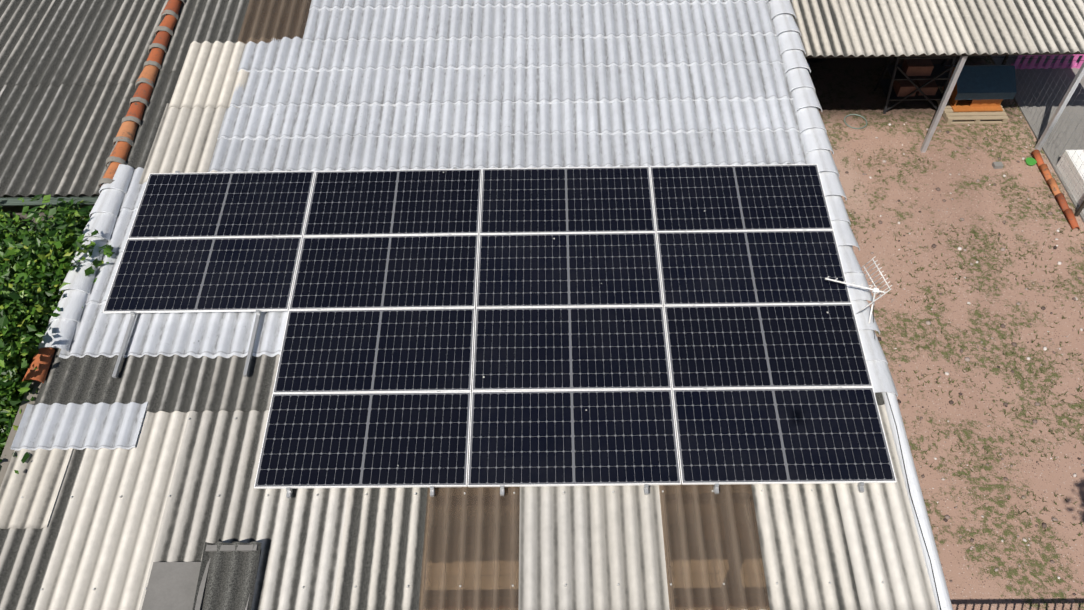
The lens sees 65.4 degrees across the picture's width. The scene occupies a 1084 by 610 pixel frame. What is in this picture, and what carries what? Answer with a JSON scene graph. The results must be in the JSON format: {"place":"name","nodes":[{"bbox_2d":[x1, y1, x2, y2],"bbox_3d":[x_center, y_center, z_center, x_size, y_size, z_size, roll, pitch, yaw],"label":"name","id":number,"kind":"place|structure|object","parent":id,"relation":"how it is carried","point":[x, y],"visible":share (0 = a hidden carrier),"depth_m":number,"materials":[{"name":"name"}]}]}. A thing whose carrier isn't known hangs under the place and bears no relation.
{"place":"outdoors","nodes":[
{"label":"outdoors","id":0,"kind":"place"},
{"bbox_2d":[806,56,1083,609],"bbox_3d":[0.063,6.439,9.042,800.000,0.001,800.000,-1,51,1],"label":"ground","id":1,"kind":"structure","parent":0,"point":[844,87],"depth_m":13.86,"materials":[{"name":"brown soil"}]},
{"bbox_2d":[0,437,29,473],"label":"leaf","id":2,"kind":"object","parent":1,"relation":"on","point":[25,457],"visible":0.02,"depth_m":9.38,"materials":[{"name":"green plant"}]},
{"bbox_2d":[0,293,46,466],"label":"tree","id":3,"kind":"object","parent":1,"relation":"on","point":[16,357],"visible":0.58,"depth_m":9.87,"materials":[{"name":"green plant"}]},
{"bbox_2d":[0,196,62,292],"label":"tree","id":4,"kind":"object","parent":1,"relation":"on","point":[4,235],"visible":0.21,"depth_m":11.18,"materials":[{"name":"green plant"}]},
{"bbox_2d":[2,194,98,232],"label":"neighbour wall","id":5,"kind":"structure","parent":1,"relation":"on","point":[17,210],"depth_m":12.04,"materials":[{"name":"grey concrete"}]},
{"bbox_2d":[0,196,98,205],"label":"gutter","id":6,"kind":"object","parent":5,"relation":"attached to","point":[17,202],"depth_m":11.75,"materials":[{"name":"grey metal"}]},
{"bbox_2d":[0,0,167,196],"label":"neighbour roof sheets","id":7,"kind":"object","parent":5,"relation":"on","point":[71,71],"visible":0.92,"depth_m":13.06,"materials":[{"name":"grey concrete"}]},
{"bbox_2d":[0,194,114,348],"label":"tree","id":8,"kind":"object","parent":1,"relation":"on","point":[47,266],"visible":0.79,"depth_m":10.73,"materials":[{"name":"green plant"}]},
{"bbox_2d":[0,1,183,486],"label":"party wall","id":9,"kind":"structure","parent":1,"relation":"on","point":[7,450],"depth_m":9.79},
{"bbox_2d":[806,58,867,128],"bbox_3d":[7.742,-6.401,18.187,5.812,1.645,4.031,-24,55,-17],"label":"shed clutter","id":10,"kind":"object","parent":1,"relation":"on","point":[816,59],"visible":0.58,"depth_m":17.62,"materials":[{"name":"black plastic"}]},
{"bbox_2d":[874,56,955,113],"bbox_3d":[7.511,-4.729,16.811,1.145,1.665,0.804,-1,51,1],"label":"metal shelf","id":11,"kind":"object","parent":1,"relation":"on","point":[913,78],"visible":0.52,"depth_m":16.90,"materials":[{"name":"dark iron"},{"name":"steel"},{"name":"cardboard"}]},
{"bbox_2d":[833,116,1083,595],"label":"yard stones","id":12,"kind":"object","parent":1,"relation":"on","point":[1044,525],"visible":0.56,"depth_m":13.80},
{"bbox_2d":[839,129,1083,543],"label":"grass tufts","id":13,"kind":"object","parent":1,"relation":"on","point":[968,369],"visible":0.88,"depth_m":13.58,"materials":[{"name":"green plant"}]},
{"bbox_2d":[936,87,1008,123],"bbox_3d":[8.723,-4.088,17.255,1.200,0.122,1.050,-1,51,1],"label":"pallet","id":14,"kind":"object","parent":1,"relation":"on","point":[987,117],"visible":0.31,"depth_m":16.97,"materials":[{"name":"brown wood"}]},
{"bbox_2d":[992,162,1002,168],"bbox_3d":[8.709,-2.672,16.151,0.160,0.070,0.120,-1,51,1],"label":"stone block","id":15,"kind":"object","parent":1,"relation":"on","point":[997,165],"depth_m":16.12,"materials":[{"name":"stone"}]},
{"bbox_2d":[920,56,1083,152],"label":"support posts","id":16,"kind":"object","parent":1,"relation":"on","point":[1051,123],"visible":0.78,"depth_m":15.60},
{"bbox_2d":[805,51,1083,57],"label":"shed purlins","id":17,"kind":"object","parent":16,"relation":"on","point":[953,54],"visible":0.11,"depth_m":14.76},
{"bbox_2d":[790,0,1083,56],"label":"shed roof sheets","id":18,"kind":"object","parent":17,"relation":"on","point":[865,28],"visible":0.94,"depth_m":15.00,"materials":[{"name":"grey metal"}]},
{"bbox_2d":[1026,157,1036,165],"bbox_3d":[9.359,-2.734,16.188,0.195,0.070,0.200,-1,51,1],"label":"green bowl","id":19,"kind":"object","parent":1,"relation":"on","point":[1031,161],"visible":1,"depth_m":16.15,"materials":[{"name":"green plastic"}]},
{"bbox_2d":[986,55,1083,224],"bbox_3d":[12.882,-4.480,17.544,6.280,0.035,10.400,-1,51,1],"label":"fence","id":20,"kind":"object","parent":1,"relation":"on","point":[1078,102],"depth_m":17.26,"materials":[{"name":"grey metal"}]},
{"bbox_2d":[1011,54,1083,68],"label":"cloth","id":21,"kind":"object","parent":20,"relation":"on","point":[1063,65],"visible":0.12,"depth_m":17.90,"materials":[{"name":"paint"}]},
{"bbox_2d":[1056,150,1083,213],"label":"box","id":22,"kind":"object","parent":20,"relation":"on","point":[1069,161],"visible":1,"depth_m":15.65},
{"bbox_2d":[1001,55,1083,215],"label":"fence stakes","id":23,"kind":"object","parent":1,"relation":"on","point":[1079,210],"visible":0.21,"depth_m":15.28,"materials":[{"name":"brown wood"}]},
{"bbox_2d":[1031,150,1079,229],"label":"clay roof tiles","id":24,"kind":"object","parent":1,"relation":"on","point":[1057,194],"visible":1,"depth_m":15.64,"materials":[{"name":"ceramic"}]},
{"bbox_2d":[942,65,1016,111],"bbox_3d":[8.776,-4.489,17.012,1.160,0.758,0.910,-1,51,1],"label":"tarp","id":25,"kind":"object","parent":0,"point":[979,88],"depth_m":16.70,"materials":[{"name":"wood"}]},
{"bbox_2d":[972,56,1083,60],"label":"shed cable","id":26,"kind":"object","parent":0,"point":[1025,58],"depth_m":15.04,"materials":[{"name":"black"}]},
{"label":"roof timbers","id":27,"kind":"object","parent":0,"visible":0},
{"bbox_2d":[0,0,936,609],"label":"roof sheets","id":28,"kind":"object","parent":27,"relation":"on","point":[344,84],"visible":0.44,"depth_m":9.77,"materials":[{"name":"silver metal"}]},
{"bbox_2d":[22,347,54,382],"bbox_3d":[-5.958,0.707,10.000,0.247,0.107,0.474,-1,51,1],"label":"tile","id":29,"kind":"object","parent":28,"relation":"on","point":[42,359],"visible":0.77,"depth_m":9.96,"materials":[{"name":"ceramic"}]},
{"bbox_2d":[38,164,133,351],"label":"ridge cap tiles","id":30,"kind":"object","parent":28,"relation":"on","point":[60,331],"visible":0.77,"depth_m":10.79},
{"bbox_2d":[98,0,185,188],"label":"ridge tiles","id":31,"kind":"object","parent":28,"relation":"on","point":[132,118],"visible":1,"depth_m":12.55,"materials":[{"name":"ceramic"}]},
{"bbox_2d":[142,545,261,609],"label":"roof hatch","id":32,"kind":"object","parent":28,"relation":"on","point":[172,586],"visible":0.61,"depth_m":8.57,"materials":[{"name":"grey metal"}]},
{"bbox_2d":[192,541,261,609],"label":"roof vent","id":33,"kind":"object","parent":32,"relation":"on","point":[231,580],"visible":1,"depth_m":8.52,"materials":[{"name":"grey metal"}]},
{"bbox_2d":[21,417,883,590],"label":"roof screws","id":34,"kind":"object","parent":28,"relation":"on","point":[565,585],"visible":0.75,"depth_m":9.04,"materials":[{"name":"white metal"}]},
{"bbox_2d":[112,163,863,497],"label":"panel rails","id":35,"kind":"object","parent":28,"relation":"on","point":[246,373],"visible":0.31,"depth_m":10.01,"materials":[{"name":"metal"}]},
{"bbox_2d":[103,164,896,488],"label":"solar panels","id":36,"kind":"object","parent":35,"relation":"on","point":[375,286],"visible":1,"depth_m":10.21,"materials":[{"name":"black glass"}]},
{"bbox_2d":[766,0,897,396],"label":"verge caps","id":37,"kind":"object","parent":28,"relation":"on","point":[817,146],"visible":0.85,"depth_m":11.46,"materials":[{"name":"white concrete"}]},
{"bbox_2d":[825,257,891,323],"bbox_3d":[3.760,-0.188,10.159,0.725,0.540,0.746,14,79,7],"label":"tv antenna","id":38,"kind":"object","parent":28,"relation":"on","point":[875,290],"visible":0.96,"depth_m":10.12,"materials":[{"name":"white metal"}]},
{"bbox_2d":[873,306,940,609],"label":"cable","id":39,"kind":"object","parent":28,"relation":"attached to","point":[908,483],"visible":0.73,"depth_m":8.96,"materials":[{"name":"white rubber"}]},
{"bbox_2d":[882,392,952,609],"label":"verge flashing","id":40,"kind":"object","parent":28,"relation":"on","point":[925,525],"visible":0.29,"depth_m":8.90,"materials":[{"name":"silver metal"}]}
]}

